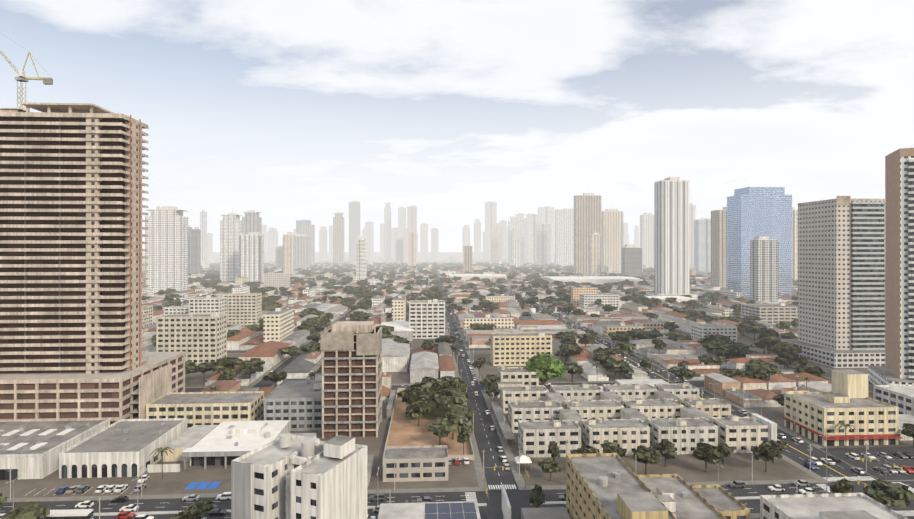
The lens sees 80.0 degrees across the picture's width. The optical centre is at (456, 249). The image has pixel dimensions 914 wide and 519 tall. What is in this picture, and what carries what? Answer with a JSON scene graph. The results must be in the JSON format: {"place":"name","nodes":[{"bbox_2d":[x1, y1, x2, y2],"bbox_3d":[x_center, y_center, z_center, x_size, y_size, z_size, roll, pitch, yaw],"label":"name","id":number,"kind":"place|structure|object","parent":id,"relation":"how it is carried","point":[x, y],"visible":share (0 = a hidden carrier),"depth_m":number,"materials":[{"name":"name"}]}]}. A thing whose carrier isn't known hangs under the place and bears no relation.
{"place":"outdoors","nodes":[
{"label":"outdoors","id":0,"kind":"place"},
{"bbox_2d":[142,252,554,259],"bbox_3d":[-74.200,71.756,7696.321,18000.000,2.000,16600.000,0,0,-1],"label":"ground","id":1,"kind":"structure","parent":0,"point":[376,253],"depth_m":10337.04,"materials":[{"name":"grey"}]},
{"bbox_2d":[142,253,554,263],"bbox_3d":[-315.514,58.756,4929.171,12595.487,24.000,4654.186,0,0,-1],"label":"city blocks","id":2,"kind":"structure","parent":1,"relation":"on","point":[378,258],"depth_m":3379.86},
{"bbox_2d":[0,259,913,518],"bbox_3d":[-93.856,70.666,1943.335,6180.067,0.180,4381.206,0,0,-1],"label":"streets","id":3,"kind":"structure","parent":0,"point":[160,498],"depth_m":171.96,"materials":[{"name":"grey asphalt"}]},
{"bbox_2d":[56,486,70,493],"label":"vehicle","id":4,"kind":"object","parent":3,"relation":"on","point":[62,489],"visible":0.88,"depth_m":157.90,"materials":[{"name":"blue paint"}]},
{"bbox_2d":[43,509,93,518],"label":"vehicle","id":5,"kind":"object","parent":3,"relation":"on","point":[73,514],"visible":0.92,"depth_m":139.78,"materials":[{"name":"white paint"}]},
{"bbox_2d":[65,485,80,493],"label":"vehicle","id":6,"kind":"object","parent":3,"relation":"on","point":[72,489],"visible":0.88,"depth_m":158.19,"materials":[{"name":"beige paint"}]},
{"bbox_2d":[75,485,89,492],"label":"vehicle","id":7,"kind":"object","parent":3,"relation":"on","point":[81,489],"visible":0.98,"depth_m":158.58,"materials":[{"name":"grey paint"}]},
{"bbox_2d":[75,500,93,508],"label":"vehicle","id":8,"kind":"object","parent":3,"relation":"on","point":[88,503],"visible":1,"depth_m":149.25,"materials":[{"name":"white paint"}]},
{"bbox_2d":[0,102,184,424],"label":"construction tower","id":9,"kind":"structure","parent":3,"relation":"on","point":[71,258],"depth_m":212.66,"materials":[{"name":"concrete"}]},
{"bbox_2d":[0,32,52,108],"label":"tower crane","id":10,"kind":"object","parent":9,"relation":"on","point":[22,78],"visible":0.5,"depth_m":225.04,"materials":[{"name":"paint"}]},
{"bbox_2d":[95,485,108,492],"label":"vehicle","id":11,"kind":"object","parent":3,"relation":"on","point":[100,488],"visible":0.88,"depth_m":158.58,"materials":[{"name":"white paint"}]},
{"bbox_2d":[104,485,117,492],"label":"vehicle","id":12,"kind":"object","parent":3,"relation":"on","point":[110,488],"visible":0.88,"depth_m":158.68,"materials":[{"name":"white paint"}]},
{"bbox_2d":[110,495,128,502],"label":"vehicle","id":13,"kind":"object","parent":3,"relation":"on","point":[123,498],"visible":0.98,"depth_m":152.41,"materials":[{"name":"black paint"}]},
{"bbox_2d":[114,484,127,491],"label":"vehicle","id":14,"kind":"object","parent":3,"relation":"on","point":[120,488],"visible":1,"depth_m":159.29,"materials":[{"name":"white paint"}]},
{"bbox_2d":[116,511,134,518],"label":"vehicle","id":15,"kind":"object","parent":3,"relation":"on","point":[126,514],"visible":1,"depth_m":143.25,"materials":[{"name":"red paint"}]},
{"bbox_2d":[119,504,138,511],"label":"vehicle","id":16,"kind":"object","parent":3,"relation":"on","point":[132,507],"visible":0.88,"depth_m":147.05,"materials":[{"name":"white paint"}]},
{"bbox_2d":[133,484,146,491],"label":"vehicle","id":17,"kind":"object","parent":3,"relation":"on","point":[139,488],"visible":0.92,"depth_m":159.25,"materials":[{"name":"grey paint"}]},
{"bbox_2d":[134,514,153,518],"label":"vehicle","id":18,"kind":"object","parent":3,"relation":"on","point":[142,516],"visible":1,"depth_m":141.49,"materials":[{"name":"white paint"}]},
{"bbox_2d":[138,475,149,482],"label":"vehicle","id":19,"kind":"object","parent":3,"relation":"on","point":[145,478],"visible":0.83,"depth_m":166.32,"materials":[{"name":"white paint"}]},
{"bbox_2d":[182,494,199,501],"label":"vehicle","id":20,"kind":"object","parent":3,"relation":"on","point":[193,497],"visible":1,"depth_m":153.22,"materials":[{"name":"grey paint"}]},
{"bbox_2d":[209,508,226,515],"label":"vehicle","id":21,"kind":"object","parent":3,"relation":"on","point":[218,511],"visible":0.79,"depth_m":144.82,"materials":[{"name":"black paint"}]},
{"bbox_2d":[216,492,230,500],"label":"vehicle","id":22,"kind":"object","parent":3,"relation":"on","point":[226,495],"visible":0.73,"depth_m":153.92,"materials":[{"name":"white paint"}]},
{"bbox_2d":[0,321,473,495],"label":"buildings","id":23,"kind":"structure","parent":3,"relation":"on","point":[348,391],"depth_m":200.92,"materials":[{"name":"white paint"}]},
{"bbox_2d":[231,433,366,518],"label":"white apartment block","id":24,"kind":"structure","parent":3,"relation":"on","point":[286,476],"depth_m":102.65,"materials":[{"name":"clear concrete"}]},
{"bbox_2d":[372,505,379,512],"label":"vehicle","id":25,"kind":"object","parent":3,"relation":"on","point":[375,509],"visible":0.48,"depth_m":146.59,"materials":[{"name":"grey paint"}]},
{"bbox_2d":[369,493,385,501],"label":"vehicle","id":26,"kind":"object","parent":3,"relation":"on","point":[381,496],"visible":0.98,"depth_m":153.20,"materials":[{"name":"grey paint"}]},
{"bbox_2d":[417,496,431,502],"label":"vehicle","id":27,"kind":"object","parent":3,"relation":"on","point":[425,499],"visible":0.85,"depth_m":151.89,"materials":[{"name":"grey paint"}]},
{"bbox_2d":[6,287,902,518],"bbox_3d":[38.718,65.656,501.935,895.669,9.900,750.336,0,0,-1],"label":"street lights and poles","id":28,"kind":"object","parent":3,"relation":"on","point":[795,415],"visible":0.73,"depth_m":165.29,"materials":[{"name":"metal"}]},
{"bbox_2d":[454,458,459,464],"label":"vehicle","id":29,"kind":"object","parent":3,"relation":"on","point":[457,462],"visible":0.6,"depth_m":178.25,"materials":[{"name":"red paint"}]},
{"bbox_2d":[0,313,913,518],"bbox_3d":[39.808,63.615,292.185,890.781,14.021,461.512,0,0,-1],"label":"trees","id":30,"kind":"object","parent":3,"relation":"on","point":[448,395],"visible":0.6,"depth_m":273.29,"materials":[{"name":"green plant"}]},
{"bbox_2d":[463,458,469,463],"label":"vehicle","id":31,"kind":"object","parent":3,"relation":"on","point":[466,460],"visible":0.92,"depth_m":179.39,"materials":[{"name":"white paint"}]},
{"bbox_2d":[142,259,797,385],"bbox_3d":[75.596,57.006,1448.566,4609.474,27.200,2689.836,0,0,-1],"label":"lowrise building","id":32,"kind":"structure","parent":3,"relation":"on","point":[275,333],"depth_m":485.41,"materials":[{"name":"brown concrete"}]},
{"bbox_2d":[142,272,797,384],"bbox_3d":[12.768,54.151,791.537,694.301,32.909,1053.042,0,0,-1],"label":"buildings","id":33,"kind":"structure","parent":3,"relation":"on","point":[195,330],"depth_m":420.14,"materials":[{"name":"beige concrete"}]},
{"bbox_2d":[142,261,797,285],"bbox_3d":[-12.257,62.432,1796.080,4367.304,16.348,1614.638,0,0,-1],"label":"buildings","id":34,"kind":"structure","parent":3,"relation":"on","point":[211,274],"depth_m":1396.01,"materials":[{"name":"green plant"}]},
{"bbox_2d":[142,281,797,318],"bbox_3d":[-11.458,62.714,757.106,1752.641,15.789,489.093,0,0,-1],"label":"trees","id":35,"kind":"object","parent":3,"relation":"on","point":[270,303],"visible":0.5,"depth_m":687.16,"materials":[{"name":"green plant"}]},
{"bbox_2d":[497,446,502,451],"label":"vehicle","id":36,"kind":"object","parent":3,"relation":"on","point":[499,448],"visible":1,"depth_m":190.37,"materials":[{"name":"grey paint"}]},
{"bbox_2d":[150,364,856,478],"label":"palms","id":37,"kind":"object","parent":3,"relation":"on","point":[160,449],"visible":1,"depth_m":191.74,"materials":[{"name":"green plant"}]},
{"bbox_2d":[500,456,507,461],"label":"vehicle","id":38,"kind":"object","parent":3,"relation":"on","point":[503,458],"visible":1,"depth_m":181.51,"materials":[{"name":"white paint"}]},
{"bbox_2d":[503,463,509,469],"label":"vehicle","id":39,"kind":"object","parent":3,"relation":"on","point":[506,466],"visible":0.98,"depth_m":174.81,"materials":[{"name":"grey paint"}]},
{"bbox_2d":[145,148,913,384],"bbox_3d":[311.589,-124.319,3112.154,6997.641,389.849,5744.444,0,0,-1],"label":"distant skyscrapers","id":40,"kind":"structure","parent":3,"relation":"on","point":[847,262],"depth_m":822.20,"materials":[{"name":"white paint"}]},
{"bbox_2d":[525,352,566,384],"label":"bright tree","id":41,"kind":"object","parent":3,"relation":"on","point":[546,366],"visible":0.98,"depth_m":269.27,"materials":[{"name":"green plant"}]},
{"bbox_2d":[559,493,565,500],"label":"vehicle","id":42,"kind":"object","parent":3,"relation":"on","point":[562,497],"visible":0.48,"depth_m":153.72,"materials":[{"name":"grey paint"}]},
{"bbox_2d":[490,379,776,470],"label":"apartment buildings","id":43,"kind":"structure","parent":3,"relation":"on","point":[629,416],"depth_m":201.83,"materials":[{"name":"beige concrete"}]},
{"bbox_2d":[367,453,907,518],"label":"building rooftops","id":44,"kind":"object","parent":3,"relation":"on","point":[606,486],"depth_m":127.26,"materials":[{"name":"grey concrete"}]},
{"bbox_2d":[728,480,745,488],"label":"vehicle","id":45,"kind":"object","parent":3,"relation":"on","point":[735,484],"visible":1,"depth_m":161.65,"materials":[{"name":"grey paint"}]},
{"bbox_2d":[768,484,784,491],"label":"vehicle","id":46,"kind":"object","parent":3,"relation":"on","point":[775,487],"visible":0.98,"depth_m":159.62,"materials":[{"name":"white paint"}]},
{"bbox_2d":[777,433,786,438],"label":"vehicle","id":47,"kind":"object","parent":3,"relation":"on","point":[781,436],"visible":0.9,"depth_m":204.29,"materials":[{"name":"grey paint"}]},
{"bbox_2d":[792,437,803,442],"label":"vehicle","id":48,"kind":"object","parent":3,"relation":"on","point":[799,440],"visible":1,"depth_m":199.66,"materials":[{"name":"white paint"}]},
{"bbox_2d":[793,480,809,486],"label":"vehicle","id":49,"kind":"object","parent":3,"relation":"on","point":[803,483],"visible":0.88,"depth_m":162.97,"materials":[{"name":"grey paint"}]},
{"bbox_2d":[799,488,815,493],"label":"vehicle","id":50,"kind":"object","parent":3,"relation":"on","point":[807,491],"visible":0.88,"depth_m":157.46,"materials":[{"name":"white paint"}]},
{"bbox_2d":[705,369,913,479],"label":"commercial buildings","id":51,"kind":"structure","parent":3,"relation":"on","point":[881,415],"depth_m":207.39,"materials":[{"name":"concrete"}]},
{"bbox_2d":[845,453,859,459],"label":"vehicle","id":52,"kind":"object","parent":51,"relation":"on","point":[853,456],"visible":1,"depth_m":183.45,"materials":[{"name":"white paint"}]},
{"bbox_2d":[861,453,875,457],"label":"vehicle","id":53,"kind":"object","parent":51,"relation":"on","point":[869,455],"visible":0.81,"depth_m":184.45,"materials":[{"name":"white paint"}]},
{"bbox_2d":[873,467,888,473],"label":"vehicle","id":54,"kind":"object","parent":51,"relation":"on","point":[882,470],"visible":0.88,"depth_m":172.07,"materials":[{"name":"grey paint"}]},
{"bbox_2d":[877,452,891,458],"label":"vehicle","id":55,"kind":"object","parent":51,"relation":"on","point":[884,455],"visible":1,"depth_m":184.66,"materials":[{"name":"grey paint"}]},
{"bbox_2d":[881,464,897,473],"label":"vehicle","id":56,"kind":"object","parent":51,"relation":"on","point":[891,470],"visible":0.79,"depth_m":172.44,"materials":[{"name":"grey paint"}]},
{"bbox_2d":[891,466,905,473],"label":"vehicle","id":57,"kind":"object","parent":51,"relation":"on","point":[896,468],"visible":0.6,"depth_m":172.54,"materials":[{"name":"grey paint"}]},
{"bbox_2d":[892,452,907,458],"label":"vehicle","id":58,"kind":"object","parent":51,"relation":"on","point":[901,455],"visible":1,"depth_m":184.90,"materials":[{"name":"grey paint"}]},
{"bbox_2d":[901,465,913,472],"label":"vehicle","id":59,"kind":"object","parent":51,"relation":"on","point":[907,469],"visible":0.79,"depth_m":172.73,"materials":[{"name":"red paint"}]},
{"bbox_2d":[901,452,913,458],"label":"vehicle","id":60,"kind":"object","parent":51,"relation":"on","point":[909,455],"visible":0.79,"depth_m":184.97,"materials":[{"name":"black paint"}]},
{"bbox_2d":[804,462,817,469],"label":"vehicle","id":61,"kind":"object","parent":3,"relation":"on","point":[807,464],"visible":0.9,"depth_m":176.37,"materials":[{"name":"blue paint"}]},
{"bbox_2d":[808,457,822,464],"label":"vehicle","id":62,"kind":"object","parent":3,"relation":"on","point":[815,461],"visible":0.9,"depth_m":179.43,"materials":[{"name":"white paint"}]},
{"bbox_2d":[821,458,835,464],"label":"vehicle","id":63,"kind":"object","parent":3,"relation":"on","point":[830,461],"visible":0.83,"depth_m":179.57,"materials":[{"name":"white paint"}]},
{"bbox_2d":[827,455,840,461],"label":"vehicle","id":64,"kind":"object","parent":3,"relation":"on","point":[835,458],"visible":0.9,"depth_m":182.07,"materials":[{"name":"black paint"}]},
{"bbox_2d":[851,467,865,473],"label":"vehicle","id":65,"kind":"object","parent":3,"relation":"on","point":[859,470],"visible":1,"depth_m":172.36,"materials":[{"name":"grey paint"}]},
{"bbox_2d":[0,0,913,251],"label":"sky","id":66,"kind":"structure","parent":0,"point":[286,111],"materials":[{"name":"white"}]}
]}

